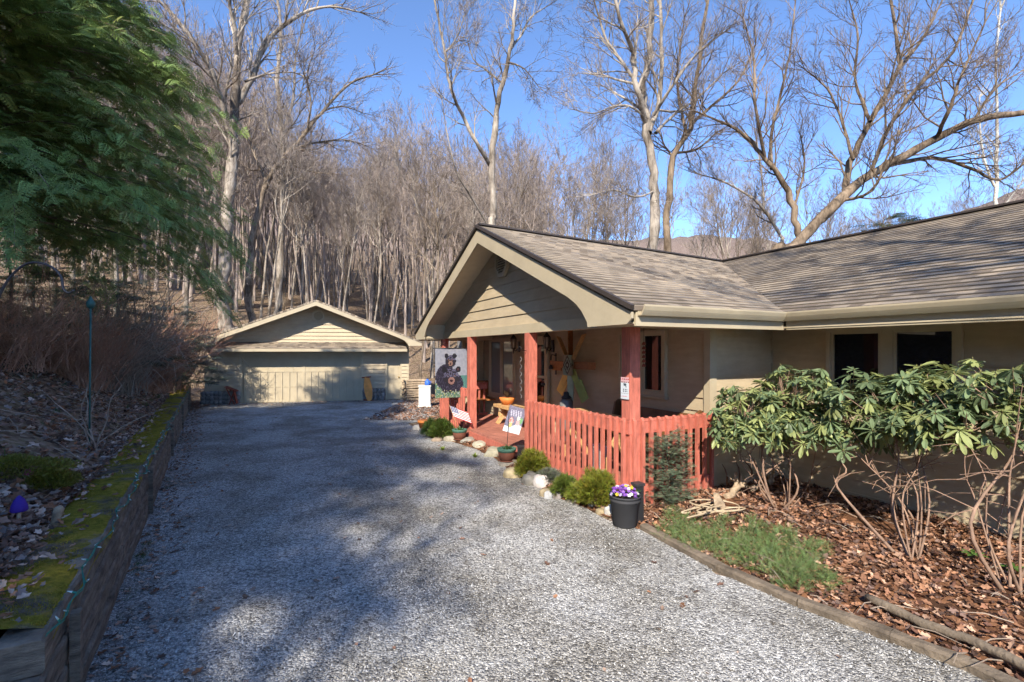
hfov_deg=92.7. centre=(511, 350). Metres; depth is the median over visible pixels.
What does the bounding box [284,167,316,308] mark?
bare tree
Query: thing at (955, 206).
woodland tree
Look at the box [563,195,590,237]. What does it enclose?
woodland tree
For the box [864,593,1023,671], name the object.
old pole
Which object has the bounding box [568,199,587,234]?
woodland tree
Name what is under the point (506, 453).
flower pot
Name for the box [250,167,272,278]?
woodland tree
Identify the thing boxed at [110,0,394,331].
bare tree
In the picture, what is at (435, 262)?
woodland tree
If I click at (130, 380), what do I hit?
bare shrub
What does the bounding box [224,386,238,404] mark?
metal chair
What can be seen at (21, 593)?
wall top leaves
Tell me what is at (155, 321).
bare shrub
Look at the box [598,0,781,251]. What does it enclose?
bare tree
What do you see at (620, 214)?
bare tree
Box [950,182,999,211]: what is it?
woodland tree
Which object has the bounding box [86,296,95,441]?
green garden pole
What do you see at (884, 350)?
window
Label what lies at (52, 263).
bare tree
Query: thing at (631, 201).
woodland tree
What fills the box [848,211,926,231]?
pine tree
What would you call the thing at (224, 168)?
bare tree
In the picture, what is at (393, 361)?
side door
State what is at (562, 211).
bare tree
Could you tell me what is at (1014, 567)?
leafy sprout
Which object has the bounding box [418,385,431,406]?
white bin
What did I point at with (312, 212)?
bare tree
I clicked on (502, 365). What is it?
window
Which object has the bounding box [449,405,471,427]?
flag
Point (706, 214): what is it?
woodland tree
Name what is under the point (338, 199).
bare tree
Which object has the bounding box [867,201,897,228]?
woodland tree
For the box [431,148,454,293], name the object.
woodland tree
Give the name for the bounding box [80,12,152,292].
bare tree
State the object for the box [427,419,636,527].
flower bed
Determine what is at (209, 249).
woodland tree
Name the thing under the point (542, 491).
stone
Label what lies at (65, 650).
retaining wall
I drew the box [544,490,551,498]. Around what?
stone
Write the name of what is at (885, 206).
woodland tree
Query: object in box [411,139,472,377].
bare tree
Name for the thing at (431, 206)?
woodland tree
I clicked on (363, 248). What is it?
woodland tree
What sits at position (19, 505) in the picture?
toadstool ornament
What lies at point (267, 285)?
woodland tree
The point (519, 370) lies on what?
metal spinner
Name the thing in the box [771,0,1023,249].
bare tree
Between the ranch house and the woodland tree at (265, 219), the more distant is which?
the woodland tree at (265, 219)
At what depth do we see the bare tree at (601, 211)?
34.82 m
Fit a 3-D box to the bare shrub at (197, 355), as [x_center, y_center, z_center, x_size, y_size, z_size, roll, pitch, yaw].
[-12.154,-0.309,17.658,4.463,3.402,4.356,0,0,-15]
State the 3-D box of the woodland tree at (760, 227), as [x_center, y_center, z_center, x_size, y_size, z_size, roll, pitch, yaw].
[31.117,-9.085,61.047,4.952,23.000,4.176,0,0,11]
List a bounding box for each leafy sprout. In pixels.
[959,549,988,557]
[997,562,1022,571]
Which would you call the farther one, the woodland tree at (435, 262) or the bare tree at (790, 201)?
the woodland tree at (435, 262)
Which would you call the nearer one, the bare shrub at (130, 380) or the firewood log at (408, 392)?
the bare shrub at (130, 380)
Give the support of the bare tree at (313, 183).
on the ground at (356, 307)
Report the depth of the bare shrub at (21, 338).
9.08 m
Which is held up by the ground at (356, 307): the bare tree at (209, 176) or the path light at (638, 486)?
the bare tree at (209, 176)
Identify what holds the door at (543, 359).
in the ranch house
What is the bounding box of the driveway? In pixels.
[85,399,985,681]
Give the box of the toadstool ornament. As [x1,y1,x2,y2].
[9,495,28,519]
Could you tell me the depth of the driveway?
4.50 m
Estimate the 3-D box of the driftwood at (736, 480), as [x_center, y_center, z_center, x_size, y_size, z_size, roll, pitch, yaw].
[3.091,1.881,6.798,0.168,0.413,0.176,0,0,0]
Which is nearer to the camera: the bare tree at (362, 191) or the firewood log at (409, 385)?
the firewood log at (409, 385)
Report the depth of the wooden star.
10.32 m
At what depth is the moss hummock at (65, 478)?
4.64 m
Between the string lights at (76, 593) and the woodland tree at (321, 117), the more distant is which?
the woodland tree at (321, 117)
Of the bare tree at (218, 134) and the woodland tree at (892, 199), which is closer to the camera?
the bare tree at (218, 134)
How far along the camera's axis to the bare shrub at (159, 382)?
14.55 m
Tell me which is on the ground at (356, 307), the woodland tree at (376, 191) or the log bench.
the woodland tree at (376, 191)
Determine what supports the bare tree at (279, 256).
on the ground at (356, 307)
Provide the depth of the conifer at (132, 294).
17.49 m
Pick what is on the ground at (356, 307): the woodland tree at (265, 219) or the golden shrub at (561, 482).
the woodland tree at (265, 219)
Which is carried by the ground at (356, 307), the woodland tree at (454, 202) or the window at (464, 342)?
the woodland tree at (454, 202)
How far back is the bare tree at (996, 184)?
25.95 m
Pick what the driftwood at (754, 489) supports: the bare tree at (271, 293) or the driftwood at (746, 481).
the driftwood at (746, 481)
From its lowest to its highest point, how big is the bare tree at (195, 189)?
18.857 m
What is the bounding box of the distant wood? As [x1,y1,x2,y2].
[23,0,609,362]
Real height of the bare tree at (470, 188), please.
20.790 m
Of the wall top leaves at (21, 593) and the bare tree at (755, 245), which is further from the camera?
the bare tree at (755, 245)
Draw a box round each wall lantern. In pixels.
[510,334,519,353]
[543,332,553,353]
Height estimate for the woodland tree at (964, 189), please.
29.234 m
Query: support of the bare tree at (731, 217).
on the ground at (356, 307)
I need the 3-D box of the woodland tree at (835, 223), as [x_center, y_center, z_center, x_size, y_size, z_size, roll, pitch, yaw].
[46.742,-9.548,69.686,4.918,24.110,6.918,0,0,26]
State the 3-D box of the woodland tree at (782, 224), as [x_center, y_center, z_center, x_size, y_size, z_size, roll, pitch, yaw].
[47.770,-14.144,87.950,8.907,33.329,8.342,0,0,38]
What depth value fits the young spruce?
6.54 m
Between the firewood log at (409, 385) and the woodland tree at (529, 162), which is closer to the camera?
the firewood log at (409, 385)
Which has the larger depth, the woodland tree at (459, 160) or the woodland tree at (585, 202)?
the woodland tree at (585, 202)
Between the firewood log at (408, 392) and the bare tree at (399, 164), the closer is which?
the firewood log at (408, 392)
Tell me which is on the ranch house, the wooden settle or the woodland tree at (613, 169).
the wooden settle
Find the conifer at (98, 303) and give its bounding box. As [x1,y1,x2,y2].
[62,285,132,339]
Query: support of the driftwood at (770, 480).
on the driftwood at (754, 489)
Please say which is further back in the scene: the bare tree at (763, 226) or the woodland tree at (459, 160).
the woodland tree at (459, 160)
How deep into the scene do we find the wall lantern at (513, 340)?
12.71 m
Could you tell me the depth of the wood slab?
6.21 m
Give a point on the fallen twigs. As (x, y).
(654, 512)
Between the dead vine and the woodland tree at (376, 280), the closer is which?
the dead vine
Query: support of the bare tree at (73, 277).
on the ground at (356, 307)
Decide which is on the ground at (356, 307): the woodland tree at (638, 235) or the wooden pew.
the woodland tree at (638, 235)
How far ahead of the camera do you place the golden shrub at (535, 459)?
8.12 m
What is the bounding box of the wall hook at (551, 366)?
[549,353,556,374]
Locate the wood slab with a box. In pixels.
[713,492,725,509]
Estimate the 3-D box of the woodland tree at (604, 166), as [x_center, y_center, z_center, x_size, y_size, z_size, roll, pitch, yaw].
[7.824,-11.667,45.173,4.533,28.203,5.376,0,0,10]
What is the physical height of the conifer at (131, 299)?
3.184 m
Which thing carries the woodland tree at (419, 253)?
on the ground at (356, 307)
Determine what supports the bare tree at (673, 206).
on the ground at (356, 307)
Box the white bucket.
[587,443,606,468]
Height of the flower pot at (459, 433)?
0.318 m
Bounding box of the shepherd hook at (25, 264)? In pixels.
[0,261,74,296]
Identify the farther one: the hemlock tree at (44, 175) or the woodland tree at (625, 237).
the woodland tree at (625, 237)
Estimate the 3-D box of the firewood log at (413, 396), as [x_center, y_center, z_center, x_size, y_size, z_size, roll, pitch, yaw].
[-4.112,1.973,21.035,0.875,0.136,0.104,0,0,-14]
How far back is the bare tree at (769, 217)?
26.16 m
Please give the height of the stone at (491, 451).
0.241 m
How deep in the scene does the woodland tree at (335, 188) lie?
59.74 m
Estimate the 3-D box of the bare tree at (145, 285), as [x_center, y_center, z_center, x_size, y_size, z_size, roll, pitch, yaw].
[-26.367,-15.015,38.634,5.266,20.764,4.429,0,0,-34]
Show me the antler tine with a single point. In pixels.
(726, 474)
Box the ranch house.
[414,199,1023,540]
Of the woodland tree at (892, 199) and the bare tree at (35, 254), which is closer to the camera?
the bare tree at (35, 254)
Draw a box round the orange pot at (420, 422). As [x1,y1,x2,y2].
[418,419,426,428]
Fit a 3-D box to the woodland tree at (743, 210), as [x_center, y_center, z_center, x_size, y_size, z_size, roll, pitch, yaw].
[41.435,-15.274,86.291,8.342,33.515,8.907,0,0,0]
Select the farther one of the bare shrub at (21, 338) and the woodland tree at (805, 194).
the woodland tree at (805, 194)
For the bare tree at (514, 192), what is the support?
on the ground at (356, 307)
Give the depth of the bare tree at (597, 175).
47.68 m
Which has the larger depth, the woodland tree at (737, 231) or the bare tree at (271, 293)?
the woodland tree at (737, 231)
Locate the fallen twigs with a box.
[0,348,1023,681]
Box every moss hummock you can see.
[0,452,84,480]
[16,466,84,491]
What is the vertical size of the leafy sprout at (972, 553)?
0.026 m
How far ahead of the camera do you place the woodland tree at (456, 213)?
49.48 m
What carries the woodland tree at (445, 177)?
on the ground at (356, 307)
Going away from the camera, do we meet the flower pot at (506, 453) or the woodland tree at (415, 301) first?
the flower pot at (506, 453)
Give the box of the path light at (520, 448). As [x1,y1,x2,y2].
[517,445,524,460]
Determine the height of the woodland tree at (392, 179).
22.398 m
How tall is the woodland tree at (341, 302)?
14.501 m
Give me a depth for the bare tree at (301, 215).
37.52 m
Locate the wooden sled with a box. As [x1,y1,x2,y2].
[362,376,372,400]
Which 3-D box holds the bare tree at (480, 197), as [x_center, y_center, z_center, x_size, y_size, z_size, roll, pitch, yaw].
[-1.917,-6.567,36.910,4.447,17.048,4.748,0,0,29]
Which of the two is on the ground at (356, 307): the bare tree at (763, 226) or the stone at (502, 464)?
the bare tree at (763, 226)
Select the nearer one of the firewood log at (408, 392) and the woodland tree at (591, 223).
the firewood log at (408, 392)
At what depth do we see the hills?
269.40 m
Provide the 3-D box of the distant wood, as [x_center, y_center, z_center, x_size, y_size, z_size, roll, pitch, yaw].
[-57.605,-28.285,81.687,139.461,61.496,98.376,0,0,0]
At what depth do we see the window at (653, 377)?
8.32 m
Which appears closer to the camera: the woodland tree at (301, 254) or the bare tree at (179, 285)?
the bare tree at (179, 285)
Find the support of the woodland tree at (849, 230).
on the ground at (356, 307)
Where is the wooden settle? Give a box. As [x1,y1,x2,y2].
[477,380,495,400]
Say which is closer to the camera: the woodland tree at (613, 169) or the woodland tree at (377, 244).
the woodland tree at (377, 244)
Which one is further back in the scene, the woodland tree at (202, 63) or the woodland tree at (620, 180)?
the woodland tree at (620, 180)
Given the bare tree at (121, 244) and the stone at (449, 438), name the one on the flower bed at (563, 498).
the stone at (449, 438)
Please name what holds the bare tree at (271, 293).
on the ground at (356, 307)
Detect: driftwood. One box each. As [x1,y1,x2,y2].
[723,473,747,498]
[726,471,738,496]
[743,469,773,483]
[747,477,768,491]
[766,470,779,485]
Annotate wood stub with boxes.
[50,505,64,525]
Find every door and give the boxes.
[243,355,359,402]
[386,353,401,399]
[537,336,549,429]
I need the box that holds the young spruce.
[643,423,698,504]
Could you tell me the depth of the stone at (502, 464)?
9.02 m
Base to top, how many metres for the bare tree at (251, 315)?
20.966 m
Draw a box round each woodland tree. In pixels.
[111,0,188,272]
[137,0,212,276]
[152,12,211,258]
[176,5,240,264]
[191,21,228,111]
[211,35,247,91]
[220,53,269,303]
[229,65,250,241]
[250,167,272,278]
[256,82,299,275]
[261,147,276,284]
[290,140,311,289]
[292,155,314,266]
[293,148,308,284]
[293,187,315,285]
[295,63,328,294]
[304,133,330,296]
[311,130,347,288]
[316,128,345,259]
[317,134,341,281]
[324,175,352,304]
[325,135,364,294]
[339,163,368,311]
[347,129,384,309]
[351,114,390,298]
[352,145,386,292]
[354,160,376,300]
[356,148,381,287]
[358,177,393,315]
[364,99,416,304]
[370,142,400,312]
[372,134,411,292]
[385,167,414,302]
[400,120,449,292]
[408,174,441,337]
[418,134,446,274]
[418,178,433,297]
[424,135,460,249]
[427,201,451,300]
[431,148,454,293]
[435,185,465,262]
[438,144,468,264]
[442,125,487,246]
[444,164,478,258]
[449,181,473,257]
[463,158,521,228]
[486,132,522,216]
[500,114,556,227]
[517,136,544,218]
[526,156,559,231]
[532,107,593,237]
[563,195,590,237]
[565,152,597,238]
[568,158,631,240]
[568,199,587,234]
[573,143,608,236]
[574,71,618,237]
[584,125,639,239]
[597,144,649,244]
[607,136,637,240]
[613,142,649,246]
[622,192,649,246]
[628,161,679,248]
[675,181,720,256]
[676,138,738,259]
[687,162,717,256]
[693,171,735,257]
[694,153,748,258]
[712,191,752,258]
[719,172,772,256]
[738,185,772,250]
[739,203,767,252]
[753,184,802,243]
[758,203,783,250]
[781,146,827,241]
[782,207,816,242]
[805,175,849,241]
[817,182,863,237]
[821,213,856,238]
[834,206,880,234]
[846,200,873,231]
[854,170,918,230]
[860,180,913,229]
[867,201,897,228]
[889,172,924,222]
[927,202,949,217]
[941,175,982,212]
[945,175,987,212]
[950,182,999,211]
[999,182,1022,202]
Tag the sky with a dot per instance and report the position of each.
(403, 43)
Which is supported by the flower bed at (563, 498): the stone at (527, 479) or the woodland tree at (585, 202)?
the stone at (527, 479)
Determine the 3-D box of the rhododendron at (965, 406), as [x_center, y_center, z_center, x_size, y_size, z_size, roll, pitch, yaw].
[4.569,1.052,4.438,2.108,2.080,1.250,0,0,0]
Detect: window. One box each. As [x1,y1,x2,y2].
[462,340,479,379]
[487,338,516,400]
[616,329,668,399]
[826,323,963,421]
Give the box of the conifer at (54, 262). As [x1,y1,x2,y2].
[0,232,130,343]
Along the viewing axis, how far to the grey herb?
7.71 m
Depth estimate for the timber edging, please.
3.81 m
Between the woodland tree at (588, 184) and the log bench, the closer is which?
the log bench
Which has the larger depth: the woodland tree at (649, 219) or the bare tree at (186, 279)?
the woodland tree at (649, 219)
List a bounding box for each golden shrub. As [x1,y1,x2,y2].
[424,416,454,437]
[513,446,550,476]
[546,471,577,496]
[563,481,593,503]
[572,465,615,505]
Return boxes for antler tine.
[722,464,727,484]
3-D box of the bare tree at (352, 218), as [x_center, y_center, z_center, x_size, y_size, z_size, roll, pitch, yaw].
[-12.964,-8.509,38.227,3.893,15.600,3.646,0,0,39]
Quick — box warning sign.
[621,377,628,399]
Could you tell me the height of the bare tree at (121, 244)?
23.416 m
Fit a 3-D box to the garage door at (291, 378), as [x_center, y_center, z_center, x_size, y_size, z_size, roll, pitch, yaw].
[-8.772,1.150,20.533,4.590,1.960,0.070,0,0,-14]
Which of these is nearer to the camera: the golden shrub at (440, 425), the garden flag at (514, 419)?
the garden flag at (514, 419)
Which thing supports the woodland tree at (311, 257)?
on the ground at (356, 307)
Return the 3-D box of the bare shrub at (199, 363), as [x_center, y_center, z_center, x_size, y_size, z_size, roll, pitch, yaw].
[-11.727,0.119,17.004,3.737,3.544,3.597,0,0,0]
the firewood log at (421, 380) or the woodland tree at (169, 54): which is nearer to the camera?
the firewood log at (421, 380)
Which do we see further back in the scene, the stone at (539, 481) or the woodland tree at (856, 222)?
the woodland tree at (856, 222)
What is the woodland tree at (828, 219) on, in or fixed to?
on the ground at (356, 307)
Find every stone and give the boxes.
[412,424,419,429]
[431,437,442,441]
[443,436,457,441]
[460,436,473,442]
[472,440,485,447]
[483,446,497,457]
[498,459,516,466]
[503,467,521,477]
[521,470,535,485]
[533,474,549,487]
[539,488,550,496]
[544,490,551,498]
[552,490,563,498]
[595,507,603,514]
[604,504,611,515]
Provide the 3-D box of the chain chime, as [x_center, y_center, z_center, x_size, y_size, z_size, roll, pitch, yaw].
[1.971,-0.092,7.295,0.060,0.660,0.060,0,0,-22]
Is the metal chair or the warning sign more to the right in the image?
the warning sign
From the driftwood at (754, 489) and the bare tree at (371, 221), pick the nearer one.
the driftwood at (754, 489)
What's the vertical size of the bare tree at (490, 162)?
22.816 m
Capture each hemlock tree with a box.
[0,0,31,223]
[0,0,262,327]
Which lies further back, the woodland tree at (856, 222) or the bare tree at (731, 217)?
the woodland tree at (856, 222)
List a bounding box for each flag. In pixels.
[432,348,466,397]
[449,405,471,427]
[503,404,524,442]
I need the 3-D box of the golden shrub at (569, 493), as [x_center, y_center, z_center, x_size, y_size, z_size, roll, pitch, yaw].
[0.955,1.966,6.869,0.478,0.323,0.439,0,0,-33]
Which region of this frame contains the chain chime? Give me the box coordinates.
[642,342,645,366]
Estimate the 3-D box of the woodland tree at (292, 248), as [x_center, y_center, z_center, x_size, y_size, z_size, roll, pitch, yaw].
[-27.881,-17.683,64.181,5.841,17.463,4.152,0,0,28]
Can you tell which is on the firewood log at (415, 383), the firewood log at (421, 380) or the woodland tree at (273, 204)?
the firewood log at (421, 380)
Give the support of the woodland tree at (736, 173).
on the ground at (356, 307)
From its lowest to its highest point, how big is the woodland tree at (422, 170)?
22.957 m
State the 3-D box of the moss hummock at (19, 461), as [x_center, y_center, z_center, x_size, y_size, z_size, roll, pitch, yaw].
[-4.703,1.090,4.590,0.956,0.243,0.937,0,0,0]
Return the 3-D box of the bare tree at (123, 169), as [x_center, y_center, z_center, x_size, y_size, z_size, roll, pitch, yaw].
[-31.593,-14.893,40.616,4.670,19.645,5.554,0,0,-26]
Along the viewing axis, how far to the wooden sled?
20.85 m
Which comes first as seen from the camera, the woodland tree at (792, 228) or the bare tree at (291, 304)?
the bare tree at (291, 304)
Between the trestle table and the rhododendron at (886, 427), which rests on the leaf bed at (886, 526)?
the rhododendron at (886, 427)
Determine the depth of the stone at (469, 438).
11.25 m
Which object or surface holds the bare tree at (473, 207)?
on the ground at (356, 307)
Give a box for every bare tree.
[3,3,101,317]
[50,210,56,286]
[60,5,168,317]
[67,80,108,303]
[77,48,126,280]
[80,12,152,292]
[88,93,149,276]
[93,93,133,291]
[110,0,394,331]
[118,85,183,288]
[143,31,212,288]
[150,0,244,333]
[157,61,226,313]
[165,24,223,286]
[169,79,224,269]
[175,97,248,190]
[184,106,242,221]
[186,105,217,275]
[222,134,258,304]
[226,13,405,321]
[228,0,323,313]
[239,67,340,313]
[241,91,303,298]
[255,130,317,302]
[256,108,314,307]
[258,88,319,318]
[267,67,315,315]
[267,144,323,310]
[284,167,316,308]
[286,121,321,303]
[287,144,329,293]
[287,165,326,303]
[312,193,361,310]
[321,145,376,320]
[328,187,362,307]
[336,115,379,310]
[346,131,400,322]
[358,149,406,325]
[380,83,435,363]
[391,131,455,378]
[395,127,475,386]
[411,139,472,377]
[415,0,585,224]
[445,169,488,243]
[446,111,488,237]
[457,153,513,232]
[479,135,545,228]
[496,140,536,229]
[532,130,592,238]
[550,0,756,249]
[569,113,630,238]
[580,159,637,244]
[586,152,644,241]
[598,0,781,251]
[603,150,638,244]
[641,137,708,238]
[675,101,797,241]
[676,0,854,236]
[685,145,758,257]
[730,178,782,257]
[734,158,788,255]
[735,157,785,249]
[736,199,786,252]
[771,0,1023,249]
[810,172,868,237]
[935,0,1023,204]
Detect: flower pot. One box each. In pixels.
[452,426,466,439]
[497,445,515,462]
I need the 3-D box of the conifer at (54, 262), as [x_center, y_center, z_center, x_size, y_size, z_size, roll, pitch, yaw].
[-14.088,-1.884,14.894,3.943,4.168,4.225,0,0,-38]
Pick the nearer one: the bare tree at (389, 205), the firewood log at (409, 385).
the firewood log at (409, 385)
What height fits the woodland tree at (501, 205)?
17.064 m
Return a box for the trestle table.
[560,408,621,469]
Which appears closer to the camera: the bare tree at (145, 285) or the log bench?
the log bench
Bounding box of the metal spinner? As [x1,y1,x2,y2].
[517,346,525,397]
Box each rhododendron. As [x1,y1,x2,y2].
[706,364,859,508]
[792,361,982,559]
[897,357,1023,594]
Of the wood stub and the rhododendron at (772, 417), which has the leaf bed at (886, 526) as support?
the rhododendron at (772, 417)
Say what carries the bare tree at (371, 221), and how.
on the ground at (356, 307)
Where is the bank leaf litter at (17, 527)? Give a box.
[0,337,169,575]
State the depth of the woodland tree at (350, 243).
45.93 m
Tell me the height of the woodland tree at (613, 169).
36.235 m
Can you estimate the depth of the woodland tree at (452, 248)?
46.73 m
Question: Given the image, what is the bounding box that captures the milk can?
[560,391,572,440]
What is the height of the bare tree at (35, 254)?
18.376 m
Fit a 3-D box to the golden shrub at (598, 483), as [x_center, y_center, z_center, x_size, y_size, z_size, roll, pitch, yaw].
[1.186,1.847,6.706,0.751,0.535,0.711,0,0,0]
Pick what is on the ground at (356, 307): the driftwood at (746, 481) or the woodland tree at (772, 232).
the woodland tree at (772, 232)
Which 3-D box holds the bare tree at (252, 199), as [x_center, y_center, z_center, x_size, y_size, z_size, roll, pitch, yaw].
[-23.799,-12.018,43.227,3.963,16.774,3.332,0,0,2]
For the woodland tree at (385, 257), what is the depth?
51.88 m
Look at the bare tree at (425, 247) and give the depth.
31.81 m
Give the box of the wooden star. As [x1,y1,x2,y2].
[550,330,595,402]
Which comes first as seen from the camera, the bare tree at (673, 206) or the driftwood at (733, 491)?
the driftwood at (733, 491)
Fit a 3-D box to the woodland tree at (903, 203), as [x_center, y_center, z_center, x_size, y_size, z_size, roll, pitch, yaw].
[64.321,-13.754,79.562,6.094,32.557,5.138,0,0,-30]
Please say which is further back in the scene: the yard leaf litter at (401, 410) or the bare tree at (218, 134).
the bare tree at (218, 134)
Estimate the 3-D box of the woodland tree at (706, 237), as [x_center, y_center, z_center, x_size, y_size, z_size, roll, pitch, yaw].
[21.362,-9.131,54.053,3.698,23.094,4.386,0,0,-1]
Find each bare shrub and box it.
[0,234,111,341]
[0,243,143,381]
[0,272,146,376]
[1,236,276,399]
[6,291,168,391]
[22,287,201,395]
[94,306,209,393]
[120,301,233,389]
[146,305,231,392]
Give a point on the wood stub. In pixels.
(58, 511)
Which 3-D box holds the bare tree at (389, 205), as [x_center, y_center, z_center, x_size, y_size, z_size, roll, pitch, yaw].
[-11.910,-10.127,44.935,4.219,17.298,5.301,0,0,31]
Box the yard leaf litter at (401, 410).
[163,388,439,419]
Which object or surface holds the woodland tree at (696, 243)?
on the ground at (356, 307)
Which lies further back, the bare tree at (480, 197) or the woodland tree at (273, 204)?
the woodland tree at (273, 204)
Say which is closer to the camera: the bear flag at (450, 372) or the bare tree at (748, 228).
the bear flag at (450, 372)
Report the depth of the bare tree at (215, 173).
35.05 m
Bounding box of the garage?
[198,300,421,403]
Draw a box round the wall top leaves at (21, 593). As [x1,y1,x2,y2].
[0,405,170,621]
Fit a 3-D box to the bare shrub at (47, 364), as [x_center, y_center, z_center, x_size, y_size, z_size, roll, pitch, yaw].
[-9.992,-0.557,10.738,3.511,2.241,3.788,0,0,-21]
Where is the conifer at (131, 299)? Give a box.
[34,276,192,369]
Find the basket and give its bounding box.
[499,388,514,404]
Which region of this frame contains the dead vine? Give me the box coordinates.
[37,380,169,449]
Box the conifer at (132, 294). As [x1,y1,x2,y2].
[88,279,184,337]
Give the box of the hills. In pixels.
[100,161,1023,264]
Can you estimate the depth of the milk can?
10.14 m
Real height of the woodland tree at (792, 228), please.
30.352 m
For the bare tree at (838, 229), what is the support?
on the ground at (356, 307)
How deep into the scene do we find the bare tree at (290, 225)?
41.89 m
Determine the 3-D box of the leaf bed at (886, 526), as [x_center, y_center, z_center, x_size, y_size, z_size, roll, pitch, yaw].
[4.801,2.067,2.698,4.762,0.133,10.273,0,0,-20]
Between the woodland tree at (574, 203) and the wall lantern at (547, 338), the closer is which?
the wall lantern at (547, 338)
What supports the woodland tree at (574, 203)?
on the ground at (356, 307)
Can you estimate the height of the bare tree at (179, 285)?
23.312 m
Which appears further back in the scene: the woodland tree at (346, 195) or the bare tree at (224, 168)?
the woodland tree at (346, 195)
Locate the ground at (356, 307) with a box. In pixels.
[0,217,722,637]
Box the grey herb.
[535,467,560,481]
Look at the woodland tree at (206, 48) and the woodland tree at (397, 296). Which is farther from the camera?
the woodland tree at (397, 296)
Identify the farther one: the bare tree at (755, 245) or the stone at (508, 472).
the bare tree at (755, 245)
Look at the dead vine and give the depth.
6.75 m
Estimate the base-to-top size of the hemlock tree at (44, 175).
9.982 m
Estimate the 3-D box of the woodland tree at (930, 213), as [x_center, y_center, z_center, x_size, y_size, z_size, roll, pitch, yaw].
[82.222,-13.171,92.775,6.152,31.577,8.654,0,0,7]
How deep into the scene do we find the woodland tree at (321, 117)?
50.96 m
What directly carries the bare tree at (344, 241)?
on the ground at (356, 307)
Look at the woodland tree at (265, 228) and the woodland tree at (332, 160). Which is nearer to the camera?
the woodland tree at (265, 228)
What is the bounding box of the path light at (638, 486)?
[631,481,644,522]
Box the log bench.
[493,403,546,431]
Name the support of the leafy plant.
on the flower bed at (563, 498)
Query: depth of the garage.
20.44 m
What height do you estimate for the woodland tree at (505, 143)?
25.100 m
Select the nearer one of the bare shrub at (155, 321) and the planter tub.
the planter tub
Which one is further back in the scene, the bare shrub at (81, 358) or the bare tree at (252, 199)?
the bare tree at (252, 199)
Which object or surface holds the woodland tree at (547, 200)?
on the ground at (356, 307)
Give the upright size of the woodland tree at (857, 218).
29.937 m
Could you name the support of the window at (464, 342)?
in the ranch house
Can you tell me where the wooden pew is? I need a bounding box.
[598,399,702,476]
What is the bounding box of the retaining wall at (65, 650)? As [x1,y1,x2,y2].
[0,387,191,681]
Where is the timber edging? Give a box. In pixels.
[640,523,1021,681]
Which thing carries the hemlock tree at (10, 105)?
on the ground at (356, 307)
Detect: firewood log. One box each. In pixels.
[406,391,418,393]
[406,395,418,397]
[407,379,425,381]
[407,382,424,384]
[407,384,424,386]
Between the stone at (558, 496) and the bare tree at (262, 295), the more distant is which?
the bare tree at (262, 295)
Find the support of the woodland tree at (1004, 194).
on the ground at (356, 307)
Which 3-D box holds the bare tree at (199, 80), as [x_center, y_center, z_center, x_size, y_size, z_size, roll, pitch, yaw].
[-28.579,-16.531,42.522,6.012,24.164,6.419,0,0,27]
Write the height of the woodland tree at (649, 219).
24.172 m
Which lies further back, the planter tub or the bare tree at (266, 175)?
the bare tree at (266, 175)
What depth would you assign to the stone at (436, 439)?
11.52 m
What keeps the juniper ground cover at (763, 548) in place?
on the leaf bed at (886, 526)
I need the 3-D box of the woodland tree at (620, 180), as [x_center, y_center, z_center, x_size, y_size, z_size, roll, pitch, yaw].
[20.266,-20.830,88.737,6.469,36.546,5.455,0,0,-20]
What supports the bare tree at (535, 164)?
on the ground at (356, 307)
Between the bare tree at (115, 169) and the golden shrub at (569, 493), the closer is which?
the golden shrub at (569, 493)
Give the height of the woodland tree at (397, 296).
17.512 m
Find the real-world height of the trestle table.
0.822 m
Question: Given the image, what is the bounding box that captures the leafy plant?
[419,416,438,436]
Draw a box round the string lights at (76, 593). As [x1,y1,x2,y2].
[45,391,189,636]
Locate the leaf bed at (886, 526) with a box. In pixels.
[636,481,1023,677]
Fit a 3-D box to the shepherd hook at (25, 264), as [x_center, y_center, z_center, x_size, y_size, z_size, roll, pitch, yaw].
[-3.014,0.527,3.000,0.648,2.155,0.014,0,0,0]
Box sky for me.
[6,0,1023,242]
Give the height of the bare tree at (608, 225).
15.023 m
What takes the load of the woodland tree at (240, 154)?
on the ground at (356, 307)
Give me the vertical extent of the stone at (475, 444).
0.209 m
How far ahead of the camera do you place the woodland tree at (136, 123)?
44.95 m
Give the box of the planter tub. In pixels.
[609,484,640,528]
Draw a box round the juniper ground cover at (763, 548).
[651,502,851,594]
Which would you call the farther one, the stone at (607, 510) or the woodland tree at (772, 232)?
the woodland tree at (772, 232)

